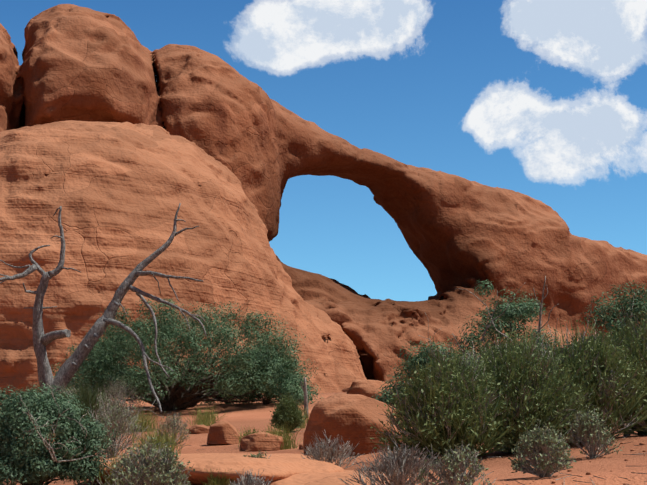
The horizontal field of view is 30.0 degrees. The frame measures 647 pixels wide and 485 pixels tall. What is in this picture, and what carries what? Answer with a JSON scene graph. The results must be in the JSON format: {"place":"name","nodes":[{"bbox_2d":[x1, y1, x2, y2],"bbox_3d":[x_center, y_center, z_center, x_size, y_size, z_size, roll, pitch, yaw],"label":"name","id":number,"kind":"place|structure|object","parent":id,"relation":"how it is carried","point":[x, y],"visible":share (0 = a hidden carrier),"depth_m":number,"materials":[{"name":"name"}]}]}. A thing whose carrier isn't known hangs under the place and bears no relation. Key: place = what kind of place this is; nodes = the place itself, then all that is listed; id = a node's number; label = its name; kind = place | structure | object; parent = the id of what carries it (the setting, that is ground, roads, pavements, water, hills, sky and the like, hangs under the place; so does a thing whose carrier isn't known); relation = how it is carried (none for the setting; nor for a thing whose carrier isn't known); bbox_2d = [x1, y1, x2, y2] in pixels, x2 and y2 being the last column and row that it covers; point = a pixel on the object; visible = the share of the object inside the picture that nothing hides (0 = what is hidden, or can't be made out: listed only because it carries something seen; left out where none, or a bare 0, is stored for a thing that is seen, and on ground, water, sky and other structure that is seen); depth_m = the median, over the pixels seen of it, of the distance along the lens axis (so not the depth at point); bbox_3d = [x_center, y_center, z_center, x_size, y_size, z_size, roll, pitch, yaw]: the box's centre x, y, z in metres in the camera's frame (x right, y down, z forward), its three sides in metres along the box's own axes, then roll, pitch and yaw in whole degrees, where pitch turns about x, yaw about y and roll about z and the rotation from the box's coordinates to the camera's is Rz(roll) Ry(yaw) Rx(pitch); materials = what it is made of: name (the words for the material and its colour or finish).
{"place":"outdoors","nodes":[
{"label":"outdoors","id":0,"kind":"place"},
{"bbox_2d":[0,392,646,484],"bbox_3d":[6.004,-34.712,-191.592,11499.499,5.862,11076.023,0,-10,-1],"label":"terrain","id":1,"kind":"structure","parent":0,"point":[257,416],"depth_m":11.55,"materials":[{"name":"orange sand"}]},
{"bbox_2d":[0,381,120,484],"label":"juniper bush","id":2,"kind":"object","parent":1,"relation":"on","point":[13,420],"depth_m":10.23,"materials":[{"name":"green plant"}]},
{"bbox_2d":[53,381,83,422],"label":"sage bush stems","id":3,"kind":"object","parent":1,"relation":"on","point":[66,390],"visible":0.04,"depth_m":24.73,"materials":[{"name":"plant"}]},
{"bbox_2d":[70,386,102,417],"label":"dead ephedra twigs","id":4,"kind":"object","parent":1,"relation":"on","point":[94,404],"visible":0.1,"depth_m":17.47,"materials":[{"name":"plant"}]},
{"bbox_2d":[50,379,123,456],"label":"ephedra bush stems","id":5,"kind":"object","parent":1,"relation":"on","point":[85,396],"visible":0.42,"depth_m":17.50,"materials":[{"name":"green plant"}]},
{"bbox_2d":[0,203,206,412],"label":"dead tree","id":6,"kind":"object","parent":1,"relation":"on","point":[69,368],"visible":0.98,"depth_m":27.77,"materials":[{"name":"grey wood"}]},
{"bbox_2d":[92,451,137,484],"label":"shrub","id":7,"kind":"object","parent":1,"relation":"on","point":[110,480],"visible":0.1,"depth_m":10.40,"materials":[{"name":"plant"}]},
{"bbox_2d":[84,384,149,459],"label":"sage bush stems","id":8,"kind":"object","parent":1,"relation":"on","point":[119,424],"visible":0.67,"depth_m":16.46,"materials":[{"name":"plant"}]},
{"bbox_2d":[93,367,146,420],"bbox_3d":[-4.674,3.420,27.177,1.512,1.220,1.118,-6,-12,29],"label":"sage bush stems","id":9,"kind":"object","parent":1,"relation":"on","point":[121,394],"visible":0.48,"depth_m":27.15,"materials":[{"name":"grey plant"}]},
{"bbox_2d":[122,409,163,431],"bbox_3d":[-3.699,3.580,24.428,1.100,0.513,1.065,0,-10,-1],"label":"grass tuft","id":10,"kind":"object","parent":1,"relation":"on","point":[145,421],"visible":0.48,"depth_m":24.32,"materials":[{"name":"green plant"}]},
{"bbox_2d":[92,429,194,484],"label":"sage bush leaves","id":11,"kind":"object","parent":1,"relation":"on","point":[150,462],"visible":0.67,"depth_m":7.84,"materials":[{"name":"plant"}]},
{"bbox_2d":[131,424,188,453],"bbox_3d":[-2.179,2.637,16.003,0.832,0.461,0.841,0,-10,-1],"label":"grass tuft","id":12,"kind":"object","parent":1,"relation":"on","point":[161,438],"visible":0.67,"depth_m":15.96,"materials":[{"name":"plant"}]},
{"bbox_2d":[154,405,190,444],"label":"sage bush stems","id":13,"kind":"object","parent":1,"relation":"on","point":[174,428],"visible":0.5,"depth_m":19.86,"materials":[{"name":"brown plant"}]},
{"bbox_2d":[52,298,324,410],"bbox_3d":[-3.438,2.860,30.601,6.977,3.020,6.034,0,-10,-1],"label":"bush","id":14,"kind":"object","parent":1,"relation":"on","point":[102,367],"depth_m":29.59,"materials":[{"name":"green plant"}]},
{"bbox_2d":[188,425,208,433],"bbox_3d":[-2.367,3.547,22.920,0.406,0.179,0.351,7,-12,-34],"label":"boulder","id":15,"kind":"object","parent":1,"relation":"on","point":[197,429],"visible":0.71,"depth_m":22.77,"materials":[{"name":"stone"}]},
{"bbox_2d":[179,405,225,425],"bbox_3d":[-2.422,3.523,24.677,0.916,0.455,0.804,-7,-12,33],"label":"grass tuft","id":16,"kind":"object","parent":1,"relation":"on","point":[207,419],"visible":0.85,"depth_m":24.62,"materials":[{"name":"green plant"}]},
{"bbox_2d":[200,468,235,484],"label":"grass tuft","id":17,"kind":"object","parent":1,"relation":"on","point":[212,480],"visible":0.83,"depth_m":9.24,"materials":[{"name":"green plant"}]},
{"bbox_2d":[93,453,344,484],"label":"rock slab","id":18,"kind":"structure","parent":1,"relation":"on","point":[279,466],"depth_m":9.62,"materials":[{"name":"orange stone"}]},
{"bbox_2d":[207,421,243,444],"bbox_3d":[-1.542,3.036,19.194,0.640,0.394,0.645,0,-10,-1],"label":"boulder","id":19,"kind":"object","parent":1,"relation":"on","point":[222,432],"visible":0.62,"depth_m":18.93,"materials":[{"name":"stone"}]},
{"bbox_2d":[234,425,264,446],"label":"grass tuft","id":20,"kind":"object","parent":1,"relation":"on","point":[248,432],"visible":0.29,"depth_m":17.54,"materials":[{"name":"plant"}]},
{"bbox_2d":[229,469,273,484],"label":"dry brush stems","id":21,"kind":"object","parent":1,"relation":"on","point":[248,479],"visible":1,"depth_m":7.69,"materials":[{"name":"grey plant"}]},
{"bbox_2d":[244,451,269,458],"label":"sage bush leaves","id":22,"kind":"object","parent":1,"relation":"on","point":[255,456],"visible":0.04,"depth_m":10.04,"materials":[{"name":"green plant"}]},
{"bbox_2d":[239,432,283,451],"bbox_3d":[-0.814,2.642,15.970,0.594,0.271,0.533,0,-10,-1],"label":"boulder","id":23,"kind":"object","parent":1,"relation":"on","point":[259,441],"visible":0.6,"depth_m":15.78,"materials":[{"name":"stone"}]},
{"bbox_2d":[217,339,320,403],"bbox_3d":[-1.463,3.426,31.652,2.814,1.855,2.269,0,-10,-1],"label":"bush","id":24,"kind":"object","parent":1,"relation":"on","point":[250,396],"visible":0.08,"depth_m":31.26,"materials":[{"name":"green plant"}]},
{"bbox_2d":[243,381,297,404],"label":"juniper branches","id":25,"kind":"object","parent":1,"relation":"on","point":[265,399],"visible":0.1,"depth_m":31.44,"materials":[{"name":"brown plant"}]},
{"bbox_2d":[246,423,301,449],"bbox_3d":[-0.636,2.571,16.039,0.700,0.365,0.572,-7,-12,35],"label":"grass tuft","id":26,"kind":"object","parent":1,"relation":"on","point":[285,436],"visible":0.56,"depth_m":15.97,"materials":[{"name":"plant"}]},
{"bbox_2d":[269,393,305,428],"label":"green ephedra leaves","id":27,"kind":"object","parent":1,"relation":"on","point":[286,409],"visible":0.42,"depth_m":20.98,"materials":[{"name":"green plant"}]},
{"bbox_2d":[270,394,305,427],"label":"ephedra bush tips","id":28,"kind":"object","parent":1,"relation":"on","point":[290,406],"visible":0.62,"depth_m":20.98,"materials":[{"name":"green plant"}]},
{"bbox_2d":[275,407,300,432],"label":"ephedra bush stems","id":29,"kind":"object","parent":1,"relation":"on","point":[294,426],"visible":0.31,"depth_m":20.97,"materials":[{"name":"green plant"}]},
{"bbox_2d":[269,405,309,427],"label":"grass tuft","id":30,"kind":"object","parent":1,"relation":"on","point":[305,422],"visible":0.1,"depth_m":22.22,"materials":[{"name":"green plant"}]},
{"bbox_2d":[0,4,646,396],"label":"rock arch","id":31,"kind":"object","parent":1,"relation":"on","point":[114,148],"visible":0.67,"depth_m":124.59,"materials":[{"name":"stone"}]},
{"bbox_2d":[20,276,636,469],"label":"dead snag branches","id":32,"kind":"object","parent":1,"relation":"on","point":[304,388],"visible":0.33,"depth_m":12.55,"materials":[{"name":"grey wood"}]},
{"bbox_2d":[301,429,366,468],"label":"dry brush stems","id":33,"kind":"object","parent":1,"relation":"on","point":[317,453],"visible":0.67,"depth_m":10.80,"materials":[{"name":"grey plant"}]},
{"bbox_2d":[269,470,410,484],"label":"rock slab","id":34,"kind":"structure","parent":1,"relation":"on","point":[318,478],"depth_m":9.21,"materials":[{"name":"orange stone"}]},
{"bbox_2d":[303,393,411,457],"bbox_3d":[0.519,2.091,13.720,1.433,0.744,0.987,9,-14,-43],"label":"boulder","id":35,"kind":"object","parent":1,"relation":"on","point":[346,417],"visible":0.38,"depth_m":13.30,"materials":[{"name":"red stone"}]},
{"bbox_2d":[347,380,393,398],"bbox_3d":[1.209,3.721,30.119,1.318,0.565,1.274,0,-10,-1],"label":"boulder","id":36,"kind":"object","parent":1,"relation":"on","point":[367,388],"visible":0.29,"depth_m":29.65,"materials":[{"name":"stone"}]},
{"bbox_2d":[137,431,646,484],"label":"ground twig litter","id":37,"kind":"object","parent":1,"relation":"on","point":[559,473],"visible":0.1,"depth_m":8.16,"materials":[{"name":"brown wood"}]},
{"bbox_2d":[338,437,460,484],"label":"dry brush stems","id":38,"kind":"object","parent":1,"relation":"on","point":[400,468],"visible":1,"depth_m":7.74,"materials":[{"name":"grey plant"}]},
{"bbox_2d":[371,340,476,408],"bbox_3d":[1.532,1.989,16.586,1.813,1.263,1.440,0,-10,-1],"label":"bush","id":39,"kind":"object","parent":1,"relation":"on","point":[414,359],"visible":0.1,"depth_m":16.40,"materials":[{"name":"green plant"}]},
{"bbox_2d":[415,439,454,462],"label":"ephedra bush stems","id":40,"kind":"object","parent":1,"relation":"on","point":[441,450],"visible":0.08,"depth_m":10.92,"materials":[{"name":"plant"}]},
{"bbox_2d":[406,415,466,455],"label":"ephedra bush leaves","id":41,"kind":"object","parent":40,"relation":"attached to","point":[435,445],"visible":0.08,"depth_m":10.89,"materials":[{"name":"green plant"}]},
{"bbox_2d":[410,414,462,455],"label":"ephedra bush tips","id":42,"kind":"object","parent":1,"relation":"on","point":[433,440],"visible":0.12,"depth_m":10.92,"materials":[{"name":"green plant"}]},
{"bbox_2d":[377,345,504,450],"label":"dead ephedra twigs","id":43,"kind":"object","parent":1,"relation":"on","point":[447,427],"visible":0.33,"depth_m":10.97,"materials":[{"name":"green plant"}]},
{"bbox_2d":[386,379,503,457],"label":"ephedra bush stems","id":44,"kind":"object","parent":1,"relation":"on","point":[459,435],"visible":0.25,"depth_m":10.92,"materials":[{"name":"green plant"}]},
{"bbox_2d":[370,338,520,451],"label":"ephedra bush tips","id":45,"kind":"object","parent":44,"relation":"attached to","point":[470,390],"visible":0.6,"depth_m":10.98,"materials":[{"name":"green plant"}]},
{"bbox_2d":[370,336,523,452],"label":"ephedra bush leaves","id":46,"kind":"object","parent":44,"relation":"attached to","point":[441,390],"visible":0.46,"depth_m":10.95,"materials":[{"name":"green plant"}]},
{"bbox_2d":[261,436,646,484],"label":"scattered pebbles","id":47,"kind":"object","parent":1,"relation":"on","point":[587,473],"visible":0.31,"depth_m":9.50,"materials":[{"name":"stone"}]},
{"bbox_2d":[414,440,496,484],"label":"dry brush stems","id":48,"kind":"object","parent":1,"relation":"on","point":[455,473],"visible":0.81,"depth_m":7.76,"materials":[{"name":"grey plant"}]},
{"bbox_2d":[471,302,533,358],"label":"tree branches","id":49,"kind":"object","parent":1,"relation":"on","point":[511,330],"visible":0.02,"depth_m":19.01,"materials":[{"name":"grey plant"}]},
{"bbox_2d":[438,279,567,361],"bbox_3d":[2.988,1.653,19.087,2.426,2.147,2.156,0,-10,-1],"label":"juniper bush foliage","id":50,"kind":"object","parent":1,"relation":"on","point":[524,310],"visible":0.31,"depth_m":19.09,"materials":[{"name":"green plant"}]},
{"bbox_2d":[476,367,575,452],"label":"ephedra bush stems","id":51,"kind":"object","parent":1,"relation":"on","point":[540,417],"visible":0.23,"depth_m":11.26,"materials":[{"name":"green plant"}]},
{"bbox_2d":[466,320,602,441],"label":"ephedra bush tips","id":52,"kind":"object","parent":51,"relation":"on","point":[524,364],"visible":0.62,"depth_m":11.33,"materials":[{"name":"green plant"}]},
{"bbox_2d":[458,326,602,441],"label":"ephedra bush leaves","id":53,"kind":"object","parent":1,"relation":"on","point":[544,382],"visible":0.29,"depth_m":11.31,"materials":[{"name":"green plant"}]},
{"bbox_2d":[468,321,592,453],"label":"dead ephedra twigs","id":54,"kind":"object","parent":1,"relation":"on","point":[534,387],"visible":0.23,"depth_m":11.34,"materials":[{"name":"green plant"}]},
{"bbox_2d":[508,419,575,476],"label":"sage bush leaves","id":55,"kind":"object","parent":1,"relation":"on","point":[555,437],"visible":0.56,"depth_m":8.21,"materials":[{"name":"green plant"}]},
{"bbox_2d":[541,315,646,436],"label":"ephedra bush leaves","id":56,"kind":"object","parent":1,"relation":"on","point":[588,368],"visible":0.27,"depth_m":11.80,"materials":[{"name":"green plant"}]},
{"bbox_2d":[567,405,621,458],"bbox_3d":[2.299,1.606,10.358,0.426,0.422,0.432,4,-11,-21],"label":"sage bush leaves","id":57,"kind":"object","parent":1,"relation":"on","point":[583,419],"visible":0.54,"depth_m":10.29,"materials":[{"name":"green plant"}]},
{"bbox_2d":[547,318,643,442],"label":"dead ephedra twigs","id":58,"kind":"object","parent":1,"relation":"on","point":[605,411],"visible":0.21,"depth_m":11.74,"materials":[{"name":"plant"}]},
{"bbox_2d":[546,317,646,432],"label":"ephedra bush tips","id":59,"kind":"object","parent":1,"relation":"on","point":[607,364],"visible":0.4,"depth_m":11.82,"materials":[{"name":"green plant"}]},
{"bbox_2d":[557,362,644,442],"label":"ephedra bush stems","id":60,"kind":"object","parent":1,"relation":"on","point":[626,412],"visible":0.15,"depth_m":11.79,"materials":[{"name":"green plant"}]},
{"bbox_2d":[577,280,646,342],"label":"juniper bush foliage","id":61,"kind":"object","parent":1,"relation":"on","point":[616,308],"visible":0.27,"depth_m":18.73,"materials":[{"name":"green plant"}]},
{"bbox_2d":[584,308,646,408],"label":"ephedra bush leaves","id":62,"kind":"object","parent":1,"relation":"on","point":[640,348],"visible":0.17,"depth_m":12.38,"materials":[{"name":"green plant"}]},
{"bbox_2d":[587,308,646,409],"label":"ephedra bush tips","id":63,"kind":"object","parent":1,"relation":"on","point":[640,341],"visible":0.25,"depth_m":12.42,"materials":[{"name":"green plant"}]},
{"bbox_2d":[594,296,641,332],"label":"tree branches","id":64,"kind":"object","parent":1,"relation":"on","point":[608,315],"visible":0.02,"depth_m":18.84,"materials":[{"name":"grey plant"}]},
{"bbox_2d":[599,291,646,432],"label":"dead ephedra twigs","id":65,"kind":"object","parent":1,"relation":"on","point":[640,423],"visible":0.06,"depth_m":12.39,"materials":[{"name":"green plant"}]},
{"bbox_2d":[611,341,646,434],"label":"ephedra bush stems","id":66,"kind":"object","parent":1,"relation":"on","point":[640,432],"visible":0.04,"depth_m":12.34,"materials":[{"name":"green plant"}]},
{"bbox_2d":[0,0,646,301],"label":"sky","id":67,"kind":"structure","parent":0,"point":[545,101],"materials":[{"name":"blue"}]}
]}

